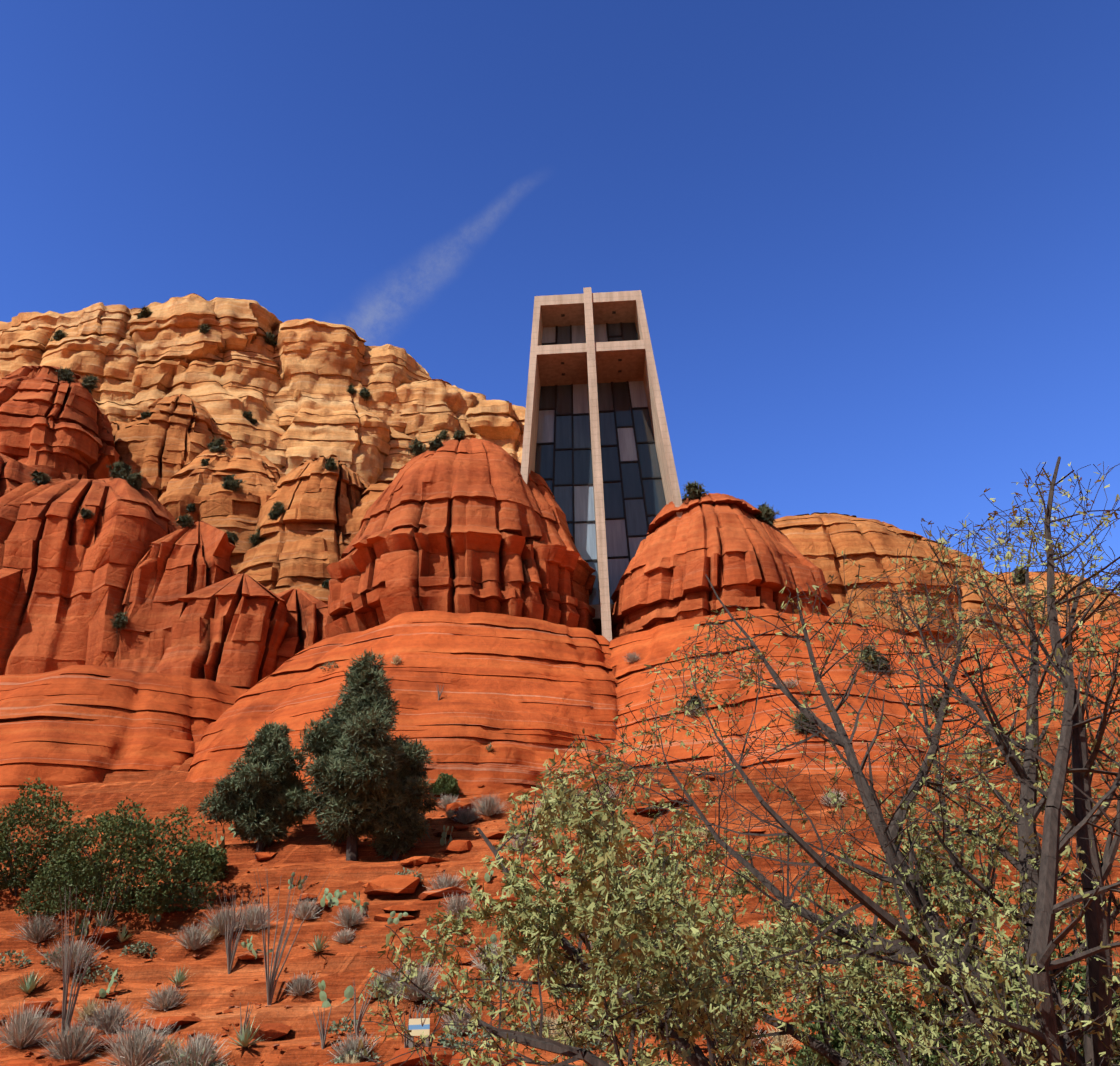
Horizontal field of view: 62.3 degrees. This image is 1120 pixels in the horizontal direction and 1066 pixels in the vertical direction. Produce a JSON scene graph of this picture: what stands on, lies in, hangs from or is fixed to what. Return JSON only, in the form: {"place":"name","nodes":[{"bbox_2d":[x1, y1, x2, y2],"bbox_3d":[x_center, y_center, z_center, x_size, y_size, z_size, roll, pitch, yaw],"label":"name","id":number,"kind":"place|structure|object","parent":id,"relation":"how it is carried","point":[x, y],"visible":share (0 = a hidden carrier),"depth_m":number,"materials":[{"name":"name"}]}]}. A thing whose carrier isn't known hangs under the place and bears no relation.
{"place":"outdoors","nodes":[
{"label":"outdoors","id":0,"kind":"place"},
{"bbox_2d":[0,302,144,422],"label":"rock cliff","id":1,"kind":"structure","parent":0,"point":[90,343],"depth_m":131.04,"materials":[{"name":"beige stone"}]},
{"bbox_2d":[48,329,67,340],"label":"shrub","id":2,"kind":"object","parent":1,"relation":"on","point":[59,334],"visible":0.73,"depth_m":132.65,"materials":[{"name":"green plant"}]},
{"bbox_2d":[120,293,286,470],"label":"rock cliff","id":3,"kind":"structure","parent":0,"point":[223,371],"depth_m":130.74,"materials":[{"name":"beige stone"}]},
{"bbox_2d":[139,305,152,317],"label":"shrub","id":4,"kind":"object","parent":3,"relation":"on","point":[145,312],"visible":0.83,"depth_m":133.87,"materials":[{"name":"green plant"}]},
{"bbox_2d":[198,324,209,332],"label":"shrub","id":5,"kind":"object","parent":3,"relation":"on","point":[204,328],"visible":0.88,"depth_m":131.24,"materials":[{"name":"green plant"}]},
{"bbox_2d":[241,410,252,421],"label":"shrub","id":6,"kind":"object","parent":3,"relation":"on","point":[249,415],"visible":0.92,"depth_m":123.97,"materials":[{"name":"green plant"}]},
{"bbox_2d":[263,334,276,346],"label":"shrub","id":7,"kind":"object","parent":3,"relation":"on","point":[269,341],"visible":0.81,"depth_m":135.38,"materials":[{"name":"green plant"}]},
{"bbox_2d":[268,318,391,484],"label":"rock cliff","id":8,"kind":"structure","parent":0,"point":[319,410],"depth_m":130.36,"materials":[{"name":"beige stone"}]},
{"bbox_2d":[346,383,355,394],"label":"shrub","id":9,"kind":"object","parent":8,"relation":"on","point":[351,389],"visible":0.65,"depth_m":132.47,"materials":[{"name":"green plant"}]},
{"bbox_2d":[357,387,370,400],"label":"shrub","id":10,"kind":"object","parent":8,"relation":"on","point":[364,393],"visible":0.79,"depth_m":132.33,"materials":[{"name":"green plant"}]},
{"bbox_2d":[357,344,430,480],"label":"rock cliff","id":11,"kind":"structure","parent":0,"point":[385,371],"depth_m":134.40,"materials":[{"name":"beige stone"}]},
{"bbox_2d":[389,379,485,459],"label":"rock cliff","id":12,"kind":"structure","parent":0,"point":[430,408],"depth_m":133.56,"materials":[{"name":"beige stone"}]},
{"bbox_2d":[405,436,428,455],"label":"shrub","id":13,"kind":"object","parent":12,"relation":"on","point":[417,447],"visible":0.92,"depth_m":65.45,"materials":[{"name":"green plant"}]},
{"bbox_2d":[427,435,445,450],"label":"shrub","id":14,"kind":"object","parent":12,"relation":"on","point":[436,444],"visible":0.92,"depth_m":63.43,"materials":[{"name":"green plant"}]},
{"bbox_2d":[437,430,447,439],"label":"shrub","id":15,"kind":"object","parent":12,"relation":"on","point":[442,434],"visible":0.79,"depth_m":129.67,"materials":[{"name":"green plant"}]},
{"bbox_2d":[451,428,465,440],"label":"shrub","id":16,"kind":"object","parent":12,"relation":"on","point":[459,434],"visible":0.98,"depth_m":65.12,"materials":[{"name":"green plant"}]},
{"bbox_2d":[456,400,525,462],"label":"rock cliff","id":17,"kind":"structure","parent":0,"point":[500,422],"depth_m":134.96,"materials":[{"name":"beige stone"}]},
{"bbox_2d":[518,442,522,451],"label":"rock cliff","id":18,"kind":"structure","parent":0,"point":[520,446],"depth_m":134.74,"materials":[{"name":"beige stone"}]},
{"bbox_2d":[0,690,1119,1065],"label":"slope","id":19,"kind":"structure","parent":0,"point":[210,984],"depth_m":26.72,"materials":[{"name":"red soil"}]},
{"bbox_2d":[0,453,39,496],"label":"rock formation","id":20,"kind":"object","parent":19,"relation":"on","point":[14,474],"visible":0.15,"depth_m":80.70,"materials":[{"name":"stone"}]},
{"bbox_2d":[29,470,50,484],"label":"shrub","id":21,"kind":"object","parent":20,"relation":"on","point":[40,477],"visible":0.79,"depth_m":75.89,"materials":[{"name":"green plant"}]},
{"bbox_2d":[0,777,101,896],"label":"bush","id":22,"kind":"object","parent":19,"relation":"on","point":[17,848],"visible":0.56,"depth_m":29.59,"materials":[{"name":"green plant"}]},
{"bbox_2d":[0,365,119,479],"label":"buttress rock","id":23,"kind":"object","parent":19,"relation":"on","point":[52,426],"visible":0.25,"depth_m":97.16,"materials":[{"name":"stone"}]},
{"bbox_2d":[54,366,76,382],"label":"shrub","id":24,"kind":"object","parent":23,"relation":"on","point":[65,374],"visible":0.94,"depth_m":101.59,"materials":[{"name":"green plant"}]},
{"bbox_2d":[80,374,99,395],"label":"shrub","id":25,"kind":"object","parent":23,"relation":"on","point":[90,381],"visible":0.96,"depth_m":101.44,"materials":[{"name":"green plant"}]},
{"bbox_2d":[0,477,173,674],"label":"rock formation","id":26,"kind":"object","parent":19,"relation":"on","point":[65,573],"visible":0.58,"depth_m":69.58,"materials":[{"name":"orange stone"}]},
{"bbox_2d":[77,507,94,521],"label":"shrub","id":27,"kind":"object","parent":26,"relation":"on","point":[85,512],"visible":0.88,"depth_m":71.61,"materials":[{"name":"green plant"}]},
{"bbox_2d":[110,611,129,632],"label":"shrub","id":28,"kind":"object","parent":26,"relation":"on","point":[120,620],"visible":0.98,"depth_m":66.12,"materials":[{"name":"green plant"}]},
{"bbox_2d":[122,473,142,489],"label":"shrub","id":29,"kind":"object","parent":26,"relation":"on","point":[137,477],"visible":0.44,"depth_m":75.27,"materials":[{"name":"green plant"}]},
{"bbox_2d":[127,471,142,488],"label":"shrub","id":30,"kind":"object","parent":26,"relation":"on","point":[132,482],"visible":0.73,"depth_m":75.31,"materials":[{"name":"green plant"}]},
{"bbox_2d":[13,796,223,920],"bbox_3d":[-13.032,9.787,27.714,6.064,3.723,4.681,-3,-26,2],"label":"bush","id":31,"kind":"object","parent":19,"relation":"on","point":[138,860],"visible":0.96,"depth_m":27.06,"materials":[{"name":"green plant"}]},
{"bbox_2d":[106,460,132,479],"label":"shrub","id":32,"kind":"object","parent":19,"relation":"on","point":[120,469],"visible":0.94,"depth_m":76.90,"materials":[{"name":"green plant"}]},
{"bbox_2d":[110,421,128,461],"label":"buttress rock","id":33,"kind":"object","parent":19,"relation":"on","point":[116,425],"visible":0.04,"depth_m":111.19,"materials":[{"name":"stone"}]},
{"bbox_2d":[0,665,248,799],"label":"rock ledge","id":34,"kind":"object","parent":19,"relation":"on","point":[72,724],"visible":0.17,"depth_m":50.73,"materials":[{"name":"orange stone"}]},
{"bbox_2d":[155,498,181,531],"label":"rock formation","id":35,"kind":"object","parent":19,"relation":"on","point":[172,519],"visible":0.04,"depth_m":81.39,"materials":[{"name":"red stone"}]},
{"bbox_2d":[185,503,196,514],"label":"shrub","id":36,"kind":"object","parent":35,"relation":"on","point":[190,507],"visible":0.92,"depth_m":97.26,"materials":[{"name":"green plant"}]},
{"bbox_2d":[105,521,235,673],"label":"rock formation","id":37,"kind":"object","parent":19,"relation":"on","point":[170,569],"visible":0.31,"depth_m":68.18,"materials":[{"name":"orange stone"}]},
{"bbox_2d":[173,514,193,527],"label":"shrub","id":38,"kind":"object","parent":37,"relation":"on","point":[184,521],"visible":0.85,"depth_m":71.58,"materials":[{"name":"green plant"}]},
{"bbox_2d":[226,530,238,547],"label":"shrub","id":39,"kind":"object","parent":37,"relation":"on","point":[233,538],"visible":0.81,"depth_m":70.27,"materials":[{"name":"green plant"}]},
{"bbox_2d":[114,394,233,499],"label":"buttress rock","id":40,"kind":"object","parent":19,"relation":"on","point":[164,442],"visible":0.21,"depth_m":107.84,"materials":[{"name":"stone"}]},
{"bbox_2d":[141,411,150,419],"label":"shrub","id":41,"kind":"object","parent":40,"relation":"on","point":[145,414],"visible":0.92,"depth_m":109.86,"materials":[{"name":"green plant"}]},
{"bbox_2d":[171,840,230,881],"bbox_3d":[-11.679,10.848,30.392,2.123,1.574,1.542,-3,-26,2],"label":"bush","id":42,"kind":"object","parent":19,"relation":"on","point":[222,862],"visible":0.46,"depth_m":30.12,"materials":[{"name":"green plant"}]},
{"bbox_2d":[155,574,288,688],"bbox_3d":[-23.352,12.171,64.272,9.002,19.982,9.918,-3,-26,2],"label":"rock formation","id":43,"kind":"object","parent":19,"relation":"on","point":[231,631],"visible":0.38,"depth_m":63.28,"materials":[{"name":"orange stone"}]},
{"bbox_2d":[158,447,285,573],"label":"buttress rock","id":44,"kind":"object","parent":19,"relation":"on","point":[218,505],"visible":0.1,"depth_m":98.26,"materials":[{"name":"stone"}]},
{"bbox_2d":[200,458,209,465],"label":"shrub","id":45,"kind":"object","parent":44,"relation":"on","point":[205,462],"visible":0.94,"depth_m":100.75,"materials":[{"name":"green plant"}]},
{"bbox_2d":[206,435,227,451],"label":"shrub","id":46,"kind":"object","parent":44,"relation":"on","point":[215,445],"visible":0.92,"depth_m":103.37,"materials":[{"name":"green plant"}]},
{"bbox_2d":[223,480,231,488],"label":"shrub","id":47,"kind":"object","parent":44,"relation":"on","point":[227,484],"visible":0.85,"depth_m":97.54,"materials":[{"name":"green plant"}]},
{"bbox_2d":[220,473,245,491],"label":"shrub","id":48,"kind":"object","parent":44,"relation":"on","point":[234,484],"visible":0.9,"depth_m":97.72,"materials":[{"name":"green plant"}]},
{"bbox_2d":[195,720,316,858],"bbox_3d":[-10.720,9.144,33.163,4.103,5.196,2.816,10,-28,-22],"label":"juniper tree","id":49,"kind":"object","parent":19,"relation":"on","point":[259,800],"visible":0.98,"depth_m":32.67,"materials":[{"name":"green plant"}]},
{"bbox_2d":[15,742,527,1047],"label":"agave plants","id":50,"kind":"object","parent":19,"relation":"on","point":[28,986],"visible":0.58,"depth_m":23.23,"materials":[{"name":"plant"}]},
{"bbox_2d":[75,824,516,1007],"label":"prickly pear plants","id":51,"kind":"object","parent":19,"relation":"on","point":[349,990],"visible":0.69,"depth_m":25.83,"materials":[{"name":"green plant"}]},
{"bbox_2d":[275,588,327,670],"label":"rock formation","id":52,"kind":"object","parent":19,"relation":"on","point":[307,613],"visible":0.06,"depth_m":66.69,"materials":[{"name":"orange stone"}]},
{"bbox_2d":[236,454,369,604],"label":"buttress rock","id":53,"kind":"object","parent":19,"relation":"on","point":[304,544],"visible":0.35,"depth_m":93.26,"materials":[{"name":"stone"}]},
{"bbox_2d":[248,526,264,544],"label":"shrub","id":54,"kind":"object","parent":53,"relation":"on","point":[255,536],"visible":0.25,"depth_m":94.21,"materials":[{"name":"green plant"}]},
{"bbox_2d":[268,510,277,518],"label":"shrub","id":55,"kind":"object","parent":53,"relation":"on","point":[272,515],"visible":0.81,"depth_m":93.70,"materials":[{"name":"green plant"}]},
{"bbox_2d":[270,500,285,515],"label":"shrub","id":56,"kind":"object","parent":53,"relation":"on","point":[278,508],"visible":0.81,"depth_m":94.03,"materials":[{"name":"green plant"}]},
{"bbox_2d":[322,579,328,587],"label":"shrub","id":57,"kind":"object","parent":53,"relation":"on","point":[325,583],"visible":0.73,"depth_m":88.60,"materials":[{"name":"green plant"}]},
{"bbox_2d":[322,456,339,473],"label":"shrub","id":58,"kind":"object","parent":53,"relation":"on","point":[331,465],"visible":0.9,"depth_m":96.59,"materials":[{"name":"green plant"}]},
{"bbox_2d":[339,480,392,541],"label":"buttress rock","id":59,"kind":"object","parent":19,"relation":"on","point":[369,496],"visible":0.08,"depth_m":96.54,"materials":[{"name":"stone"}]},
{"bbox_2d":[300,649,432,860],"bbox_3d":[-7.051,7.748,32.712,4.749,7.995,4.151,-15,-29,25],"label":"juniper tree","id":60,"kind":"object","parent":19,"relation":"on","point":[357,758],"visible":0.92,"depth_m":31.58,"materials":[{"name":"green plant"}]},
{"bbox_2d":[185,610,618,802],"bbox_3d":[-8.050,14.369,52.844,30.663,18.993,32.804,-3,-26,2],"label":"rock formation","id":61,"kind":"object","parent":19,"relation":"on","point":[525,697],"visible":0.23,"depth_m":46.98,"materials":[{"name":"orange stone"}]},
{"bbox_2d":[322,438,595,639],"bbox_3d":[-6.551,4.062,64.531,18.599,21.615,19.810,-3,-26,2],"label":"rock formation","id":62,"kind":"object","parent":61,"relation":"on","point":[466,525],"visible":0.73,"depth_m":57.59,"materials":[{"name":"orange stone"}]},
{"bbox_2d":[521,287,682,641],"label":"chapel of the holy cross","id":63,"kind":"structure","parent":62,"relation":"on","point":[597,455],"depth_m":67.83,"materials":[{"name":"concrete"}]},
{"bbox_2d":[363,739,441,860],"bbox_3d":[-5.667,9.515,32.474,3.056,4.463,3.357,-3,-26,2],"label":"juniper tree","id":64,"kind":"object","parent":19,"relation":"on","point":[408,796],"visible":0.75,"depth_m":31.42,"materials":[{"name":"green plant"}]},
{"bbox_2d":[409,1018,429,1047],"bbox_3d":[-2.662,9.793,17.468,0.400,1.150,0.080,-3,-26,2],"label":"sign","id":65,"kind":"object","parent":19,"relation":"on","point":[416,1027],"visible":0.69,"depth_m":17.61,"materials":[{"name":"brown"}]},
{"bbox_2d":[428,773,462,798],"bbox_3d":[-4.929,10.909,39.727,1.532,1.261,1.241,-3,-26,2],"label":"shrub","id":66,"kind":"object","parent":19,"relation":"on","point":[446,783],"visible":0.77,"depth_m":39.50,"materials":[{"name":"green plant"}]},
{"bbox_2d":[0,661,892,1065],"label":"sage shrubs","id":67,"kind":"object","parent":19,"relation":"on","point":[330,1029],"visible":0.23,"depth_m":19.49,"materials":[{"name":"green plant"}]},
{"bbox_2d":[0,652,927,1065],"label":"dry shrubs","id":68,"kind":"object","parent":19,"relation":"on","point":[130,1050],"visible":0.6,"depth_m":21.11,"materials":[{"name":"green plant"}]},
{"bbox_2d":[0,811,953,1065],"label":"gravel rocks","id":69,"kind":"object","parent":19,"relation":"on","point":[30,1054],"visible":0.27,"depth_m":21.66,"materials":[{"name":"orange stone"}]},
{"bbox_2d":[59,648,906,1048],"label":"ocotillo plants","id":70,"kind":"object","parent":19,"relation":"on","point":[229,940],"visible":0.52,"depth_m":21.90,"materials":[{"name":"grey plant"}]},
{"bbox_2d":[0,772,982,1065],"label":"rocks","id":71,"kind":"object","parent":19,"relation":"on","point":[376,886],"visible":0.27,"depth_m":24.14,"materials":[{"name":"stone"}]},
{"bbox_2d":[608,609,1014,775],"bbox_3d":[13.488,13.604,52.257,27.532,18.376,31.629,-3,-26,2],"label":"rock formation","id":72,"kind":"object","parent":19,"relation":"on","point":[655,646],"visible":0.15,"depth_m":45.57,"materials":[{"name":"orange stone"}]},
{"bbox_2d":[684,694,707,713],"bbox_3d":[6.547,8.478,45.012,1.376,1.337,1.354,15,-31,-30],"label":"shrub","id":73,"kind":"object","parent":72,"relation":"on","point":[693,700],"visible":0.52,"depth_m":45.11,"materials":[{"name":"green plant"}]},
{"bbox_2d":[611,493,834,639],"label":"rock dome","id":74,"kind":"structure","parent":72,"relation":"on","point":[738,552],"depth_m":57.12,"materials":[{"name":"orange stone"}]},
{"bbox_2d":[681,480,708,501],"bbox_3d":[8.931,-2.751,61.403,1.984,1.916,1.700,-3,-26,2],"label":"shrub","id":75,"kind":"object","parent":74,"relation":"on","point":[694,491],"visible":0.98,"depth_m":61.18,"materials":[{"name":"green plant"}]},
{"bbox_2d":[755,509,766,521],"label":"shrub","id":76,"kind":"object","parent":74,"relation":"on","point":[759,517],"visible":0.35,"depth_m":61.82,"materials":[{"name":"green plant"}]},
{"bbox_2d":[757,502,780,525],"bbox_3d":[13.889,-1.145,62.194,1.811,2.090,2.188,-3,-26,2],"label":"shrub","id":77,"kind":"object","parent":74,"relation":"on","point":[770,514],"visible":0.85,"depth_m":61.79,"materials":[{"name":"green plant"}]},
{"bbox_2d":[786,710,820,735],"bbox_3d":[10.870,8.560,41.134,1.488,1.465,1.378,-3,-26,2],"label":"shrub","id":78,"kind":"object","parent":72,"relation":"on","point":[805,719],"visible":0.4,"depth_m":40.98,"materials":[{"name":"green plant"}]},
{"bbox_2d":[855,643,886,671],"bbox_3d":[15.799,6.516,47.117,1.634,1.853,1.504,-3,-26,2],"label":"shrub","id":79,"kind":"object","parent":72,"relation":"on","point":[870,650],"visible":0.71,"depth_m":46.95,"materials":[{"name":"green plant"}]},
{"bbox_2d":[880,656,891,669],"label":"shrub","id":80,"kind":"object","parent":72,"relation":"on","point":[885,663],"visible":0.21,"depth_m":47.12,"materials":[{"name":"green plant"}]},
{"bbox_2d":[924,695,950,711],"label":"shrub","id":81,"kind":"object","parent":72,"relation":"on","point":[936,704],"visible":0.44,"depth_m":44.91,"materials":[{"name":"green plant"}]},
{"bbox_2d":[786,994,945,1065],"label":"shrub","id":82,"kind":"object","parent":19,"relation":"on","point":[893,1016],"visible":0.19,"depth_m":14.17,"materials":[{"name":"green plant"}]},
{"bbox_2d":[773,512,990,660],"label":"ridge rock","id":83,"kind":"object","parent":19,"relation":"on","point":[820,540],"visible":0.21,"depth_m":80.30,"materials":[{"name":"orange stone"}]},
{"bbox_2d":[953,567,1047,649],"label":"ridge rock","id":84,"kind":"object","parent":19,"relation":"on","point":[973,601],"visible":0.02,"depth_m":80.19,"materials":[{"name":"orange stone"}]},
{"bbox_2d":[913,938,1119,1065],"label":"shrub","id":85,"kind":"object","parent":19,"relation":"on","point":[944,1041],"visible":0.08,"depth_m":14.14,"materials":[{"name":"green plant"}]},
{"bbox_2d":[948,617,1119,716],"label":"rock formation","id":86,"kind":"object","parent":19,"relation":"on","point":[1000,668],"visible":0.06,"depth_m":55.95,"materials":[{"name":"orange stone"}]},
{"bbox_2d":[995,571,1119,627],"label":"ridge rock","id":87,"kind":"object","parent":19,"relation":"on","point":[1083,605],"visible":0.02,"depth_m":84.99,"materials":[{"name":"orange stone"}]},
{"bbox_2d":[1012,575,1024,584],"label":"shrub","id":88,"kind":"object","parent":87,"relation":"on","point":[1020,579],"visible":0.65,"depth_m":87.00,"materials":[{"name":"green plant"}]},
{"bbox_2d":[1013,567,1030,580],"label":"shrub","id":89,"kind":"object","parent":87,"relation":"on","point":[1021,573],"visible":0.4,"depth_m":87.17,"materials":[{"name":"green plant"}]},
{"bbox_2d":[0,0,1119,595],"label":"sky","id":90,"kind":"structure","parent":0,"point":[871,248],"materials":[{"name":"blue"}]},
{"label":"ground surface","id":91,"kind":"structure","parent":0,"visible":0},
{"bbox_2d":[343,456,1119,1065],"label":"mesquite tree","id":92,"kind":"object","parent":91,"relation":"on","point":[697,986],"visible":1,"depth_m":6.52,"materials":[{"name":"green plant"}]}
]}

